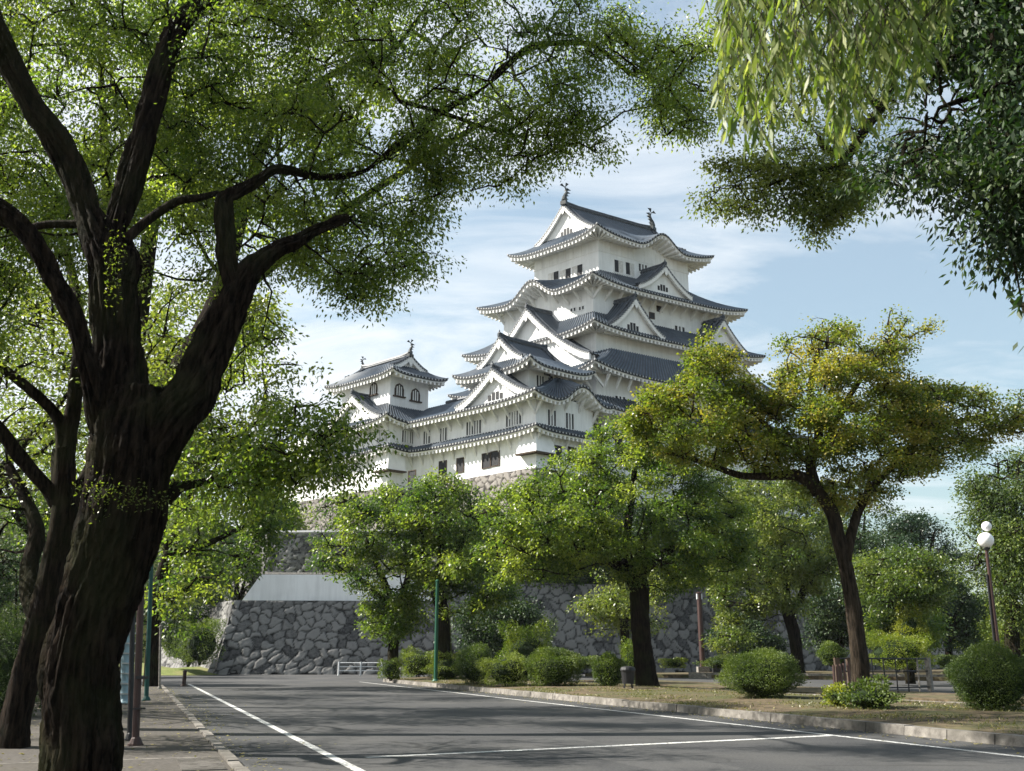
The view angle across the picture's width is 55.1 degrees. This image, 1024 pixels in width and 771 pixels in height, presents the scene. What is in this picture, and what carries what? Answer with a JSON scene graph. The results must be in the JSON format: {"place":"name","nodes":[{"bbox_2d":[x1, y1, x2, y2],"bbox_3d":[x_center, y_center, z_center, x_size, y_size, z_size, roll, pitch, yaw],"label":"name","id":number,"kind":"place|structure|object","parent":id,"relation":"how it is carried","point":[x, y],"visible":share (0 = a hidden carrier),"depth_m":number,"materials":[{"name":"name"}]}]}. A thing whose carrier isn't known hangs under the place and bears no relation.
{"place":"outdoors","nodes":[
{"label":"outdoors","id":0,"kind":"place"},
{"bbox_2d":[0,685,232,770],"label":"pavement","id":1,"kind":"structure","parent":0,"point":[174,744],"depth_m":17.71,"materials":[{"name":"grey concrete"}]},
{"bbox_2d":[0,515,26,640],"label":"background tree","id":2,"kind":"object","parent":1,"relation":"on","point":[2,598],"visible":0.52,"depth_m":29.60,"materials":[{"name":"green plant"}]},
{"bbox_2d":[0,596,40,715],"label":"shrub","id":3,"kind":"object","parent":1,"relation":"on","point":[9,644],"visible":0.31,"depth_m":25.50,"materials":[{"name":"green plant"}]},
{"bbox_2d":[0,545,40,636],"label":"background tree","id":4,"kind":"object","parent":1,"relation":"on","point":[8,562],"visible":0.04,"depth_m":35.03,"materials":[{"name":"green plant"}]},
{"bbox_2d":[0,250,200,504],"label":"camphor tree","id":5,"kind":"object","parent":1,"relation":"on","point":[46,445],"visible":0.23,"depth_m":30.65,"materials":[{"name":"green plant"}]},
{"bbox_2d":[0,232,216,748],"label":"camphor tree","id":6,"kind":"object","parent":1,"relation":"on","point":[39,587],"visible":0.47,"depth_m":18.16,"materials":[{"name":"green plant"}]},
{"bbox_2d":[0,356,236,555],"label":"camphor tree","id":7,"kind":"object","parent":1,"relation":"on","point":[16,518],"visible":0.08,"depth_m":42.72,"materials":[{"name":"green plant"}]},
{"bbox_2d":[120,623,135,702],"bbox_3d":[-13.115,9.264,33.522,0.620,3.147,0.620,15,-21,-43],"label":"signboard","id":8,"kind":"object","parent":1,"relation":"on","point":[124,676],"visible":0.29,"depth_m":33.27,"materials":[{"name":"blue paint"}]},
{"bbox_2d":[124,616,134,740],"bbox_3d":[-7.226,5.467,18.689,0.343,2.552,0.209,0,-15,0],"label":"signpost","id":9,"kind":"object","parent":1,"relation":"on","point":[128,737],"visible":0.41,"depth_m":18.61,"materials":[{"name":"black metal"}]},
{"bbox_2d":[127,585,148,745],"bbox_3d":[-6.715,4.953,17.722,0.394,3.029,0.272,0,-15,0],"label":"signpost","id":10,"kind":"object","parent":1,"relation":"on","point":[136,740],"visible":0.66,"depth_m":17.57,"materials":[{"name":"metal"}]},
{"bbox_2d":[142,564,153,700],"bbox_3d":[-13.171,8.609,35.721,0.569,5.568,0.324,0,-15,0],"label":"pole","id":11,"kind":"object","parent":1,"relation":"on","point":[146,697],"visible":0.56,"depth_m":35.52,"materials":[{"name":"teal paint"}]},
{"bbox_2d":[177,757,226,770],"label":"paving slab","id":12,"kind":"structure","parent":1,"relation":"on","point":[200,764],"depth_m":14.14,"materials":[{"name":"concrete"}]},
{"bbox_2d":[142,431,317,686],"bbox_3d":[-15.770,9.086,52.671,9.933,14.107,10.814,0,-15,0],"label":"camphor tree","id":13,"kind":"object","parent":1,"relation":"on","point":[171,542],"visible":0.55,"depth_m":51.53,"materials":[{"name":"green plant"}]},
{"bbox_2d":[145,268,333,486],"bbox_3d":[-10.700,3.087,33.183,7.368,14.842,9.345,9,-18,-29],"label":"camphor tree","id":14,"kind":"object","parent":1,"relation":"on","point":[266,384],"visible":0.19,"depth_m":33.43,"materials":[{"name":"green plant"}]},
{"bbox_2d":[0,0,564,386],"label":"camphor tree","id":15,"kind":"object","parent":1,"relation":"on","point":[144,307],"visible":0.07,"depth_m":24.58,"materials":[{"name":"green plant"}]},
{"bbox_2d":[0,0,738,770],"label":"camphor tree","id":16,"kind":"object","parent":1,"relation":"on","point":[140,428],"visible":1,"depth_m":14.90,"materials":[{"name":"green plant"}]},
{"bbox_2d":[0,491,284,662],"bbox_3d":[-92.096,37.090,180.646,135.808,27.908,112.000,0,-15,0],"label":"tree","id":17,"kind":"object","parent":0,"point":[144,626],"depth_m":131.10,"materials":[{"name":"green plant"}]},
{"bbox_2d":[134,661,218,674],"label":"grassy bank","id":18,"kind":"structure","parent":0,"point":[190,671],"depth_m":88.04,"materials":[{"name":"green plant"}]},
{"bbox_2d":[161,619,187,657],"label":"shrub","id":19,"kind":"object","parent":18,"relation":"on","point":[167,643],"visible":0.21,"depth_m":88.09,"materials":[{"name":"green plant"}]},
{"bbox_2d":[166,625,197,665],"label":"shrub","id":20,"kind":"object","parent":18,"relation":"on","point":[188,663],"visible":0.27,"depth_m":86.34,"materials":[{"name":"green plant"}]},
{"bbox_2d":[171,617,226,664],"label":"shrub","id":21,"kind":"object","parent":18,"relation":"on","point":[202,649],"visible":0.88,"depth_m":84.36,"materials":[{"name":"green plant"}]},
{"bbox_2d":[243,572,432,600],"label":"plaster wall","id":22,"kind":"structure","parent":0,"point":[295,586],"depth_m":93.66,"materials":[{"name":"paint"}]},
{"bbox_2d":[0,0,1023,602],"label":"sky","id":23,"kind":"structure","parent":0,"point":[872,269],"materials":[{"name":"blue"}]},
{"bbox_2d":[141,674,1023,770],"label":"road","id":24,"kind":"structure","parent":0,"point":[440,721],"depth_m":20.81,"materials":[{"name":"grey asphalt"}]},
{"bbox_2d":[0,480,42,619],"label":"camphor tree","id":25,"kind":"object","parent":24,"relation":"on","point":[13,549],"visible":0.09,"depth_m":61.96,"materials":[{"name":"green plant"}]},
{"bbox_2d":[0,468,77,618],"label":"background tree","id":26,"kind":"object","parent":24,"relation":"on","point":[16,545],"visible":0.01,"depth_m":59.60,"materials":[{"name":"green plant"}]},
{"bbox_2d":[119,554,193,676],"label":"background tree","id":27,"kind":"object","parent":24,"relation":"on","point":[163,624],"visible":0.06,"depth_m":77.71,"materials":[{"name":"green plant"}]},
{"bbox_2d":[146,548,236,666],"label":"background tree","id":28,"kind":"object","parent":24,"relation":"on","point":[196,616],"visible":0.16,"depth_m":96.77,"materials":[{"name":"green plant"}]},
{"bbox_2d":[161,684,249,770],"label":"kerb","id":29,"kind":"structure","parent":24,"relation":"on","point":[230,759],"depth_m":18.03,"materials":[{"name":"concrete"}]},
{"bbox_2d":[201,541,264,600],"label":"background tree","id":30,"kind":"object","parent":24,"relation":"on","point":[241,594],"visible":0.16,"depth_m":107.55,"materials":[{"name":"green plant"}]},
{"bbox_2d":[188,684,364,770],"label":"lane marking","id":31,"kind":"object","parent":24,"relation":"on","point":[335,758],"visible":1,"depth_m":19.28,"materials":[{"name":"paint"}]},
{"bbox_2d":[161,600,448,674],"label":"stone wall","id":32,"kind":"structure","parent":24,"relation":"on","point":[272,637],"depth_m":91.28,"materials":[{"name":"grey stone"}]},
{"bbox_2d":[273,709,350,722],"bbox_3d":[-5.804,9.342,27.828,1.100,0.001,7.000,6,-16,-20],"label":"road patch","id":33,"kind":"object","parent":24,"relation":"on","point":[308,715],"visible":1,"depth_m":27.47,"materials":[{"name":"grey asphalt"}]},
{"bbox_2d":[337,662,382,675],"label":"guard rail","id":34,"kind":"object","parent":24,"relation":"on","point":[360,666],"visible":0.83,"depth_m":85.34,"materials":[{"name":"white metal"}]},
{"bbox_2d":[330,688,424,699],"bbox_3d":[-6.525,13.957,44.533,1.000,0.001,16.000,6,-16,-20],"label":"road patch","id":35,"kind":"object","parent":24,"relation":"on","point":[397,697],"visible":1,"depth_m":42.64,"materials":[{"name":"grey asphalt"}]},
{"bbox_2d":[433,591,556,658],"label":"background tree","id":36,"kind":"object","parent":24,"relation":"on","point":[490,635],"visible":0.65,"depth_m":80.23,"materials":[{"name":"green plant"}]},
{"bbox_2d":[366,735,831,757],"bbox_3d":[2.140,6.703,18.285,10.179,0.001,0.200,8,-17,-26],"label":"stop line","id":37,"kind":"object","parent":24,"relation":"on","point":[589,746],"visible":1,"depth_m":17.79,"materials":[{"name":"paint"}]},
{"bbox_2d":[567,564,677,657],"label":"tree","id":38,"kind":"object","parent":24,"relation":"on","point":[610,607],"visible":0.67,"depth_m":75.52,"materials":[{"name":"green plant"}]},
{"bbox_2d":[512,737,755,770],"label":"road patch","id":39,"kind":"object","parent":24,"relation":"on","point":[646,759],"visible":1,"depth_m":16.21,"materials":[{"name":"grey asphalt"}]},
{"bbox_2d":[598,720,744,731],"bbox_3d":[3.742,8.154,23.530,1.900,0.001,4.000,6,-16,-20],"label":"road patch","id":40,"kind":"object","parent":24,"relation":"on","point":[669,726],"visible":1,"depth_m":23.16,"materials":[{"name":"grey asphalt"}]},
{"bbox_2d":[364,682,1023,756],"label":"lane marking","id":41,"kind":"object","parent":24,"relation":"on","point":[757,726],"visible":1,"depth_m":22.18,"materials":[{"name":"paint"}]},
{"bbox_2d":[696,592,709,671],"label":"lamp pole","id":42,"kind":"object","parent":24,"relation":"on","point":[700,630],"visible":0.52,"depth_m":89.29,"materials":[{"name":"metal"}]},
{"bbox_2d":[383,679,1023,746],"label":"kerb","id":43,"kind":"structure","parent":24,"relation":"on","point":[1015,740],"depth_m":24.48,"materials":[{"name":"concrete"}]},
{"bbox_2d":[449,581,965,673],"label":"stone wall","id":44,"kind":"structure","parent":24,"relation":"on","point":[680,639],"depth_m":98.45,"materials":[{"name":"grey stone"}]},
{"bbox_2d":[398,676,1023,734],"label":"verge","id":45,"kind":"structure","parent":24,"relation":"on","point":[787,708],"depth_m":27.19,"materials":[{"name":"green plant"}]},
{"bbox_2d":[298,480,446,678],"bbox_3d":[-8.971,12.381,63.932,10.578,13.104,9.298,0,-15,0],"label":"camphor tree","id":46,"kind":"object","parent":45,"relation":"on","point":[395,626],"visible":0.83,"depth_m":62.89,"materials":[{"name":"green plant"}]},
{"bbox_2d":[377,657,404,680],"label":"shrub","id":47,"kind":"object","parent":45,"relation":"on","point":[391,669],"visible":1,"depth_m":61.06,"materials":[{"name":"green plant"}]},
{"bbox_2d":[398,645,433,676],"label":"shrub","id":48,"kind":"object","parent":45,"relation":"on","point":[414,663],"visible":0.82,"depth_m":65.71,"materials":[{"name":"green plant"}]},
{"bbox_2d":[432,579,439,681],"bbox_3d":[-4.454,14.444,57.901,0.447,5.892,0.447,0,-15,0],"label":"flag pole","id":49,"kind":"object","parent":45,"relation":"on","point":[437,581],"visible":0.91,"depth_m":57.77,"materials":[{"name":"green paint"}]},
{"bbox_2d":[420,650,463,679],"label":"shrub","id":50,"kind":"object","parent":45,"relation":"on","point":[444,668],"visible":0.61,"depth_m":58.71,"materials":[{"name":"green plant"}]},
{"bbox_2d":[389,466,527,679],"bbox_3d":[-3.515,11.486,60.731,9.009,13.125,9.136,0,-15,0],"label":"camphor tree","id":51,"kind":"object","parent":45,"relation":"on","point":[458,572],"visible":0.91,"depth_m":59.99,"materials":[{"name":"green plant"}]},
{"bbox_2d":[450,641,492,684],"bbox_3d":[-1.850,14.255,50.327,2.230,2.281,2.252,15,-21,-43],"label":"shrub","id":52,"kind":"object","parent":45,"relation":"on","point":[471,655],"visible":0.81,"depth_m":49.92,"materials":[{"name":"green plant"}]},
{"bbox_2d":[473,650,529,686],"bbox_3d":[-0.453,13.655,47.243,3.240,1.801,2.893,0,-15,0],"label":"shrub","id":53,"kind":"object","parent":45,"relation":"on","point":[508,670],"visible":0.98,"depth_m":46.84,"materials":[{"name":"green plant"}]},
{"bbox_2d":[0,684,1023,770],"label":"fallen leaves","id":54,"kind":"object","parent":45,"relation":"on","point":[429,690],"visible":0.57,"depth_m":23.47,"materials":[{"name":"brown plant"}]},
{"bbox_2d":[492,615,558,680],"bbox_3d":[0.838,14.993,55.827,4.408,3.787,3.730,0,-15,0],"label":"shrub","id":55,"kind":"object","parent":45,"relation":"on","point":[526,643],"visible":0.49,"depth_m":55.12,"materials":[{"name":"green plant"}]},
{"bbox_2d":[523,645,588,685],"bbox_3d":[2.006,13.229,46.160,3.202,2.048,3.003,0,-15,0],"label":"shrub","id":56,"kind":"object","parent":45,"relation":"on","point":[548,667],"visible":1,"depth_m":45.55,"materials":[{"name":"green plant"}]},
{"bbox_2d":[590,651,628,686],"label":"shrub","id":57,"kind":"object","parent":45,"relation":"on","point":[606,671],"visible":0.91,"depth_m":44.48,"materials":[{"name":"green plant"}]},
{"bbox_2d":[467,406,765,686],"bbox_3d":[5.194,7.867,49.194,15.045,14.629,10.770,0,-15,0],"label":"camphor tree","id":58,"kind":"object","parent":45,"relation":"on","point":[698,549],"visible":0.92,"depth_m":47.83,"materials":[{"name":"green plant"}]},
{"bbox_2d":[617,636,634,682],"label":"shrub","id":59,"kind":"object","parent":45,"relation":"on","point":[628,657],"visible":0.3,"depth_m":51.74,"materials":[{"name":"green plant"}]},
{"bbox_2d":[620,666,635,687],"bbox_3d":[5.028,12.653,42.502,0.680,0.956,0.680,0,-15,0],"label":"rubbish bin","id":60,"kind":"object","parent":45,"relation":"on","point":[627,673],"visible":0.98,"depth_m":42.30,"materials":[{"name":"black metal"}]},
{"bbox_2d":[713,646,810,698],"bbox_3d":[8.356,9.610,32.670,2.811,1.843,2.774,-13,-20,40],"label":"shrub","id":61,"kind":"object","parent":45,"relation":"on","point":[759,672],"visible":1,"depth_m":32.07,"materials":[{"name":"green plant"}]},
{"bbox_2d":[610,304,1023,689],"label":"maple tree","id":62,"kind":"object","parent":45,"relation":"on","point":[925,422],"visible":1,"depth_m":31.27,"materials":[{"name":"green plant"}]},
{"bbox_2d":[820,681,854,705],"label":"shrub","id":63,"kind":"object","parent":45,"relation":"on","point":[834,688],"visible":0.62,"depth_m":27.04,"materials":[{"name":"yellow plant"}]},
{"bbox_2d":[676,0,1000,252],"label":"camphor tree","id":64,"kind":"object","parent":45,"relation":"on","point":[831,212],"visible":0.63,"depth_m":16.95,"materials":[{"name":"green plant"}]},
{"bbox_2d":[820,673,905,709],"bbox_3d":[9.665,8.246,26.244,2.064,1.046,2.149,10,-18,-32],"label":"shrub","id":65,"kind":"object","parent":45,"relation":"on","point":[868,696],"visible":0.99,"depth_m":26.07,"materials":[{"name":"green plant"}]},
{"bbox_2d":[941,640,1023,710],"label":"shrub","id":66,"kind":"object","parent":45,"relation":"on","point":[981,678],"visible":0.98,"depth_m":24.77,"materials":[{"name":"green plant"}]},
{"bbox_2d":[580,680,1023,705],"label":"soil bed","id":67,"kind":"object","parent":24,"relation":"on","point":[933,696],"depth_m":43.56,"materials":[{"name":"brown soil"}]},
{"bbox_2d":[833,658,933,691],"bbox_3d":[16.147,12.530,42.448,6.145,1.455,0.274,9,-18,-30],"label":"railing","id":68,"kind":"object","parent":67,"relation":"on","point":[929,677],"visible":0.6,"depth_m":43.16,"materials":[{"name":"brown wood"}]},
{"bbox_2d":[688,672,945,677],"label":"wall","id":69,"kind":"structure","parent":24,"relation":"on","point":[698,674],"depth_m":71.40,"materials":[{"name":"stone"}]},
{"bbox_2d":[698,0,958,164],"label":"willow tree","id":70,"kind":"object","parent":24,"relation":"on","point":[881,26],"visible":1,"depth_m":4.07,"materials":[{"name":"green plant"}]},
{"bbox_2d":[815,640,848,666],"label":"shrub","id":71,"kind":"object","parent":24,"relation":"on","point":[826,652],"visible":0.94,"depth_m":57.50,"materials":[{"name":"green plant"}]},
{"bbox_2d":[836,541,967,683],"bbox_3d":[24.267,13.892,60.487,7.511,8.640,8.711,-11,-19,34],"label":"tree","id":72,"kind":"object","parent":24,"relation":"on","point":[924,589],"visible":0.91,"depth_m":59.83,"materials":[{"name":"green plant"}]},
{"bbox_2d":[865,628,940,669],"bbox_3d":[21.818,14.983,55.587,4.189,2.446,4.513,-8,-18,28],"label":"shrub","id":73,"kind":"object","parent":24,"relation":"on","point":[886,645],"visible":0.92,"depth_m":55.25,"materials":[{"name":"green plant"}]},
{"bbox_2d":[888,595,929,656],"bbox_3d":[23.661,14.473,58.347,2.280,3.896,2.198,0,-15,0],"label":"shrub","id":74,"kind":"object","parent":24,"relation":"on","point":[910,627],"visible":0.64,"depth_m":58.10,"materials":[{"name":"green plant"}]},
{"bbox_2d":[828,0,1023,354],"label":"broadleaf tree","id":75,"kind":"object","parent":24,"relation":"on","point":[989,161],"visible":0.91,"depth_m":9.66,"materials":[{"name":"green plant"}]},
{"bbox_2d":[977,522,1000,650],"bbox_3d":[19.209,8.870,39.048,0.619,6.899,0.619,0,-15,0],"label":"globe lamp","id":76,"kind":"object","parent":24,"relation":"on","point":[985,540],"visible":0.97,"depth_m":39.34,"materials":[{"name":"white glass"}]},
{"bbox_2d":[975,614,1023,659],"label":"shrub","id":77,"kind":"object","parent":24,"relation":"on","point":[1002,641],"visible":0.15,"depth_m":55.79,"materials":[{"name":"green plant"}]},
{"bbox_2d":[944,442,1023,665],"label":"tree","id":78,"kind":"object","parent":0,"point":[1006,550],"visible":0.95,"depth_m":54.62,"materials":[{"name":"green plant"}]},
{"label":"path","id":79,"kind":"structure","parent":0,"visible":0},
{"bbox_2d":[832,662,850,685],"bbox_3d":[12.968,11.518,38.444,1.000,1.276,0.159,0,-15,0],"label":"stake bundle","id":80,"kind":"object","parent":79,"relation":"on","point":[840,670],"visible":0.59,"depth_m":38.49,"materials":[{"name":"brown wood"}]},
{"label":"ground","id":81,"kind":"structure","parent":0,"visible":0},
{"bbox_2d":[230,602,451,652],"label":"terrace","id":82,"kind":"structure","parent":81,"relation":"on","point":[450,635],"depth_m":93.30,"materials":[{"name":"grey stone"}]},
{"bbox_2d":[234,492,316,540],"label":"terrace tree","id":83,"kind":"object","parent":82,"relation":"on","point":[299,527],"visible":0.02,"depth_m":124.06,"materials":[{"name":"green plant"}]},
{"bbox_2d":[285,339,448,529],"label":"castle turret","id":84,"kind":"object","parent":82,"relation":"on","point":[393,391],"visible":0.34,"depth_m":131.58,"materials":[{"name":"paint"}]},
{"bbox_2d":[224,530,530,601],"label":"terrace wall","id":85,"kind":"structure","parent":82,"relation":"on","point":[294,558],"depth_m":105.88,"materials":[{"name":"stone"}]},
{"bbox_2d":[432,478,564,582],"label":"terrace tree","id":86,"kind":"object","parent":82,"relation":"on","point":[500,507],"visible":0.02,"depth_m":100.46,"materials":[{"name":"green plant"}]},
{"bbox_2d":[401,361,616,526],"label":"castle gallery","id":87,"kind":"object","parent":82,"relation":"on","point":[496,426],"visible":0.3,"depth_m":118.88,"materials":[{"name":"paint"}]},
{"bbox_2d":[452,330,595,390],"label":"roof","id":88,"kind":"object","parent":87,"relation":"on","point":[529,364],"visible":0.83,"depth_m":121.99,"materials":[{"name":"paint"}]},
{"bbox_2d":[213,533,828,600],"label":"terrace","id":89,"kind":"structure","parent":82,"relation":"on","point":[760,581],"depth_m":117.65,"materials":[{"name":"grey stone"}]},
{"bbox_2d":[524,504,635,594],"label":"terrace tree","id":90,"kind":"object","parent":82,"relation":"on","point":[591,577],"visible":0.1,"depth_m":99.49,"materials":[{"name":"green plant"}]},
{"bbox_2d":[447,183,813,543],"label":"castle keep","id":91,"kind":"structure","parent":82,"relation":"on","point":[617,306],"depth_m":141.06,"materials":[{"name":"paint"}]},
{"bbox_2d":[592,494,707,585],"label":"terrace tree","id":92,"kind":"object","parent":82,"relation":"on","point":[663,545],"visible":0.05,"depth_m":102.33,"materials":[{"name":"green plant"}]},
{"bbox_2d":[668,450,795,585],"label":"terrace tree","id":93,"kind":"object","parent":82,"relation":"on","point":[765,481],"visible":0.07,"depth_m":118.62,"materials":[{"name":"green plant"}]},
{"bbox_2d":[758,476,862,585],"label":"terrace tree","id":94,"kind":"object","parent":82,"relation":"on","point":[811,514],"visible":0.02,"depth_m":123.51,"materials":[{"name":"green plant"}]},
{"bbox_2d":[810,494,906,576],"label":"terrace tree","id":95,"kind":"object","parent":82,"relation":"on","point":[887,509],"visible":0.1,"depth_m":121.90,"materials":[{"name":"green plant"}]},
{"bbox_2d":[585,669,957,680],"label":"planting bed","id":96,"kind":"object","parent":81,"relation":"on","point":[686,674],"visible":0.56,"depth_m":75.98,"materials":[{"name":"soil"}]},
{"bbox_2d":[656,656,687,668],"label":"shrub","id":97,"kind":"object","parent":96,"relation":"on","point":[676,662],"visible":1,"depth_m":76.52,"materials":[{"name":"green plant"}]},
{"bbox_2d":[692,653,736,668],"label":"shrub","id":98,"kind":"object","parent":96,"relation":"on","point":[717,662],"visible":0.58,"depth_m":76.77,"materials":[{"name":"green plant"}]},
{"bbox_2d":[699,612,788,655],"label":"background tree","id":99,"kind":"object","parent":96,"relation":"on","point":[769,639],"visible":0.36,"depth_m":85.86,"materials":[{"name":"green plant"}]},
{"bbox_2d":[693,470,857,672],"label":"camphor tree","id":100,"kind":"object","parent":96,"relation":"on","point":[803,565],"visible":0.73,"depth_m":72.94,"materials":[{"name":"green plant"}]},
{"bbox_2d":[795,571,879,672],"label":"background tree","id":101,"kind":"object","parent":96,"relation":"on","point":[829,623],"visible":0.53,"depth_m":84.69,"materials":[{"name":"green plant"}]},
{"bbox_2d":[811,520,895,652],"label":"background tree","id":102,"kind":"object","parent":96,"relation":"on","point":[861,537],"visible":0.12,"depth_m":95.12,"materials":[{"name":"green plant"}]},
{"bbox_2d":[863,605,952,673],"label":"background tree","id":103,"kind":"object","parent":96,"relation":"on","point":[883,623],"visible":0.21,"depth_m":74.97,"materials":[{"name":"green plant"}]},
{"bbox_2d":[869,507,977,672],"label":"tree","id":104,"kind":"object","parent":96,"relation":"on","point":[916,530],"visible":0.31,"depth_m":86.57,"materials":[{"name":"green plant"}]},
{"bbox_2d":[932,653,958,667],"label":"shrub","id":105,"kind":"object","parent":96,"relation":"on","point":[944,660],"visible":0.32,"depth_m":76.79,"materials":[{"name":"green plant"}]},
{"bbox_2d":[923,568,998,673],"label":"background tree","id":106,"kind":"object","parent":96,"relation":"on","point":[968,622],"visible":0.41,"depth_m":81.42,"materials":[{"name":"green plant"}]},
{"bbox_2d":[941,590,1022,651],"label":"background tree","id":107,"kind":"object","parent":96,"relation":"on","point":[980,624],"visible":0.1,"depth_m":87.76,"materials":[{"name":"green plant"}]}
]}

